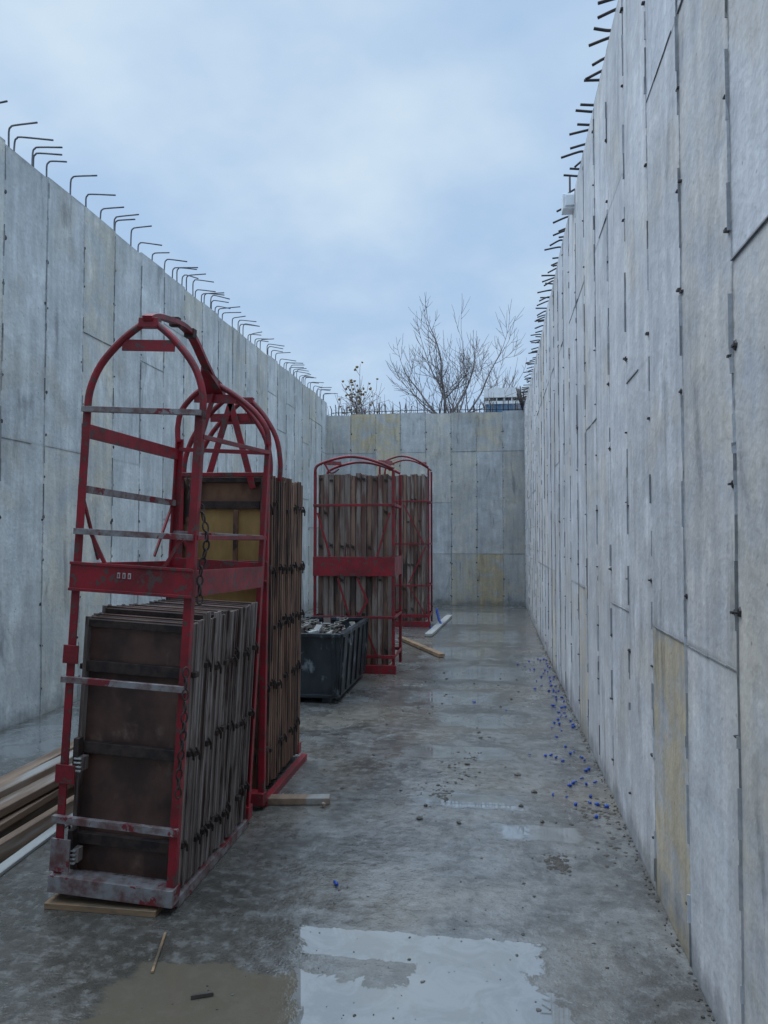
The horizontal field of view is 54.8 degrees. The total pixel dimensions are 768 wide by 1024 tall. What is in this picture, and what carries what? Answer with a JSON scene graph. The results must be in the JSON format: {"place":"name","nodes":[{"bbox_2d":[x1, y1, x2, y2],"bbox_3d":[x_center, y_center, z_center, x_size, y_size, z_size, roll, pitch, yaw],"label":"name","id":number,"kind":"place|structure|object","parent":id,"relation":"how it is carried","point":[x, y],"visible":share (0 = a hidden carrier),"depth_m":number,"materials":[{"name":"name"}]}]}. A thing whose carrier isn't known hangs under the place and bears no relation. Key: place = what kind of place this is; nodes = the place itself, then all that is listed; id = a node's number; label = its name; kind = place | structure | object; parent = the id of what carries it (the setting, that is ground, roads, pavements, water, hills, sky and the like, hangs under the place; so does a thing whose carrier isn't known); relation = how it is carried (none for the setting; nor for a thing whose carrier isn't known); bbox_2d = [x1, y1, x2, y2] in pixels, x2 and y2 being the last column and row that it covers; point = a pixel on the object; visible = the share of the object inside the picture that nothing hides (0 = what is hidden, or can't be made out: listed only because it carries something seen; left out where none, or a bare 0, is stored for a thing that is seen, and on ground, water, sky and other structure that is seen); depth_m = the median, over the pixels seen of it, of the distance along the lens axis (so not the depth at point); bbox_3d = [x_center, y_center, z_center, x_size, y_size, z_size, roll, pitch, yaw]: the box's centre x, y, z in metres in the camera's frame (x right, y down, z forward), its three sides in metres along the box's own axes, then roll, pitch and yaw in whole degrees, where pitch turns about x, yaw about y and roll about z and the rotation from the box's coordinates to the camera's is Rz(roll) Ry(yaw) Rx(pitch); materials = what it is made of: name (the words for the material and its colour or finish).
{"place":"outdoors","nodes":[
{"label":"outdoors","id":0,"kind":"place"},
{"bbox_2d":[0,0,617,415],"label":"sky","id":1,"kind":"structure","parent":0,"point":[330,166],"materials":[{"name":"blue"}]},
{"bbox_2d":[0,605,716,1023],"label":"concrete floor","id":2,"kind":"structure","parent":0,"point":[56,967],"depth_m":3.31,"materials":[{"name":"grey concrete"}]},
{"bbox_2d":[0,740,75,875],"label":"lumber pile","id":3,"kind":"object","parent":2,"relation":"on","point":[28,799],"visible":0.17,"depth_m":4.04,"materials":[{"name":"brown wood"}]},
{"bbox_2d":[44,893,162,917],"bbox_3d":[-1.209,1.700,3.201,0.510,0.026,0.090,0,-2,8],"label":"timber shim","id":4,"kind":"object","parent":2,"relation":"on","point":[58,901],"visible":0.78,"depth_m":3.17,"materials":[{"name":"brown wood"}]},
{"bbox_2d":[47,313,271,908],"bbox_3d":[-1.013,0.384,3.702,0.626,2.660,1.092,3,-2,9],"label":"formwork carrier","id":5,"kind":"object","parent":2,"relation":"on","point":[161,766],"visible":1,"depth_m":3.30,"materials":[{"name":"red paint"}]},
{"bbox_2d":[0,136,326,730],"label":"formed concrete","id":6,"kind":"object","parent":2,"relation":"on","point":[43,219],"visible":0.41,"depth_m":7.31,"materials":[{"name":"grey concrete"}]},
{"bbox_2d":[0,190,321,689],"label":"tie stubs","id":7,"kind":"object","parent":6,"relation":"attached to","point":[1,420],"visible":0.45,"depth_m":7.44,"materials":[{"name":"black metal"}]},
{"bbox_2d":[0,100,337,399],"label":"rebar hooks","id":8,"kind":"object","parent":6,"relation":"on","point":[72,177],"visible":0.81,"depth_m":9.39,"materials":[{"name":"grey metal"}]},
{"bbox_2d":[151,932,212,998],"bbox_3d":[-0.792,1.689,2.748,0.138,0.012,0.496,1,-2,-35],"label":"wood splinter","id":9,"kind":"object","parent":2,"relation":"on","point":[202,995],"visible":1,"depth_m":2.59,"materials":[{"name":"beige wood"}]},
{"bbox_2d":[177,394,306,806],"bbox_3d":[-0.914,0.525,4.947,0.613,2.495,1.132,0,-2,8],"label":"formwork carrier","id":10,"kind":"object","parent":2,"relation":"on","point":[231,502],"visible":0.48,"depth_m":4.63,"materials":[{"name":"red paint"}]},
{"bbox_2d":[268,794,329,806],"bbox_3d":[-0.555,1.734,4.441,0.455,0.040,0.129,0,-2,0],"label":"timber offcut","id":11,"kind":"object","parent":2,"relation":"on","point":[323,800],"visible":0.79,"depth_m":4.43,"materials":[{"name":"beige wood"}]},
{"bbox_2d":[301,579,304,615],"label":"leaning props","id":12,"kind":"object","parent":2,"relation":"on","point":[302,602],"visible":0.07,"depth_m":8.72,"materials":[{"name":"grey metal"}]},
{"bbox_2d":[300,616,368,702],"bbox_3d":[-0.766,1.523,7.906,0.994,0.707,1.540,0,-2,8],"label":"steel bin","id":13,"kind":"object","parent":2,"relation":"on","point":[333,655],"visible":0.6,"depth_m":7.17,"materials":[{"name":"metal"}]},
{"bbox_2d":[313,455,401,673],"bbox_3d":[-0.311,0.625,9.140,1.010,2.589,0.722,0,-2,8],"label":"formwork carrier","id":14,"kind":"object","parent":2,"relation":"on","point":[357,565],"visible":0.88,"depth_m":8.86,"materials":[{"name":"red paint"}]},
{"bbox_2d":[379,455,432,626],"bbox_3d":[0.409,0.529,13.720,0.950,3.099,0.722,0,-2,8],"label":"formwork carrier","id":15,"kind":"object","parent":2,"relation":"on","point":[416,584],"visible":0.62,"depth_m":13.42,"materials":[{"name":"red paint"}]},
{"bbox_2d":[101,631,713,1022],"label":"pebbles","id":16,"kind":"object","parent":2,"relation":"on","point":[534,896],"visible":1,"depth_m":4.14,"materials":[{"name":"stone"}]},
{"bbox_2d":[398,636,444,656],"bbox_3d":[0.517,1.946,10.755,0.090,0.045,1.817,1,-2,-16],"label":"timber offcut","id":17,"kind":"object","parent":2,"relation":"on","point":[423,647],"visible":0.94,"depth_m":10.55,"materials":[{"name":"brown wood"}]},
{"bbox_2d":[327,410,525,605],"bbox_3d":[0.973,-0.085,17.908,4.780,4.620,0.314,0,-2,8],"label":"formed concrete","id":18,"kind":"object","parent":2,"relation":"on","point":[481,440],"visible":0.62,"depth_m":17.62,"materials":[{"name":"grey concrete"}]},
{"bbox_2d":[350,431,504,596],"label":"tie stubs","id":19,"kind":"object","parent":18,"relation":"attached to","point":[451,497],"visible":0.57,"depth_m":17.63,"materials":[{"name":"black metal"}]},
{"bbox_2d":[330,386,525,415],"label":"rebar starters","id":20,"kind":"object","parent":18,"relation":"on","point":[465,409],"visible":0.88,"depth_m":17.91,"materials":[{"name":"metal"}]},
{"bbox_2d":[425,615,451,636],"bbox_3d":[1.017,2.040,13.434,0.120,0.045,3.004,0,-2,12],"label":"timber offcut","id":21,"kind":"object","parent":2,"relation":"on","point":[434,629],"visible":1,"depth_m":12.93,"materials":[{"name":"white wood"}]},
{"bbox_2d":[430,608,441,628],"bbox_3d":[0.944,1.905,13.198,0.155,0.309,0.727,0,-2,13],"label":"blue hose","id":22,"kind":"object","parent":21,"relation":"on","point":[438,617],"visible":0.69,"depth_m":13.45,"materials":[{"name":"plastic"}]},
{"bbox_2d":[333,658,608,885],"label":"plastic tie caps","id":23,"kind":"object","parent":2,"relation":"on","point":[569,785],"visible":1,"depth_m":5.45,"materials":[{"name":"blue plastic"}]},
{"bbox_2d":[432,790,627,875],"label":"mud clumps","id":24,"kind":"object","parent":2,"relation":"on","point":[558,862],"visible":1,"depth_m":3.81,"materials":[{"name":"brown soil"}]},
{"bbox_2d":[524,0,767,1023],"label":"formed concrete","id":25,"kind":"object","parent":2,"relation":"on","point":[693,525],"visible":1,"depth_m":2.99,"materials":[{"name":"grey concrete"}]},
{"bbox_2d":[561,177,573,214],"bbox_3d":[1.671,-2.860,6.649,0.140,0.320,0.160,0,-2,8],"label":"junction box","id":26,"kind":"object","parent":25,"relation":"attached to","point":[567,204],"visible":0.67,"depth_m":6.59,"materials":[{"name":"metal"}]},
{"bbox_2d":[520,0,615,402],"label":"rebar hooks","id":27,"kind":"object","parent":25,"relation":"on","point":[587,79],"visible":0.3,"depth_m":6.20,"materials":[{"name":"metal"}]},
{"bbox_2d":[524,1,741,904],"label":"tie stubs","id":28,"kind":"object","parent":25,"relation":"attached to","point":[734,347],"visible":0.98,"depth_m":3.43,"materials":[{"name":"black metal"}]},
{"label":"ground","id":29,"kind":"structure","parent":0,"visible":0},
{"bbox_2d":[338,362,377,415],"bbox_3d":[-0.868,-3.921,31.349,2.254,4.673,2.148,1,-2,-34],"label":"bare tree","id":30,"kind":"object","parent":29,"relation":"on","point":[359,391],"visible":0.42,"depth_m":31.13,"materials":[{"name":"brown plant"}]},
{"bbox_2d":[320,383,525,415],"bbox_3d":[0.247,-3.163,27.826,11.645,2.917,5.703,0,-2,8],"label":"background brush","id":31,"kind":"object","parent":29,"relation":"on","point":[376,409],"visible":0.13,"depth_m":26.75,"materials":[{"name":"brown plant"}]},
{"bbox_2d":[385,293,526,413],"bbox_3d":[3.480,-5.984,36.150,6.847,9.148,5.718,0,-2,8],"label":"bare tree","id":32,"kind":"object","parent":29,"relation":"on","point":[441,375],"visible":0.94,"depth_m":35.29,"materials":[{"name":"brown plant"}]},
{"bbox_2d":[477,354,518,408],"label":"bare tree","id":33,"kind":"object","parent":29,"relation":"on","point":[489,380],"visible":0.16,"depth_m":40.16,"materials":[{"name":"brown plant"}]},
{"bbox_2d":[484,387,528,411],"bbox_3d":[7.310,-3.289,30.589,6.260,3.330,2.600,0,-2,8],"label":"site trailer","id":34,"kind":"object","parent":29,"relation":"on","point":[498,394],"visible":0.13,"depth_m":29.76,"materials":[{"name":"white metal"}]}
]}

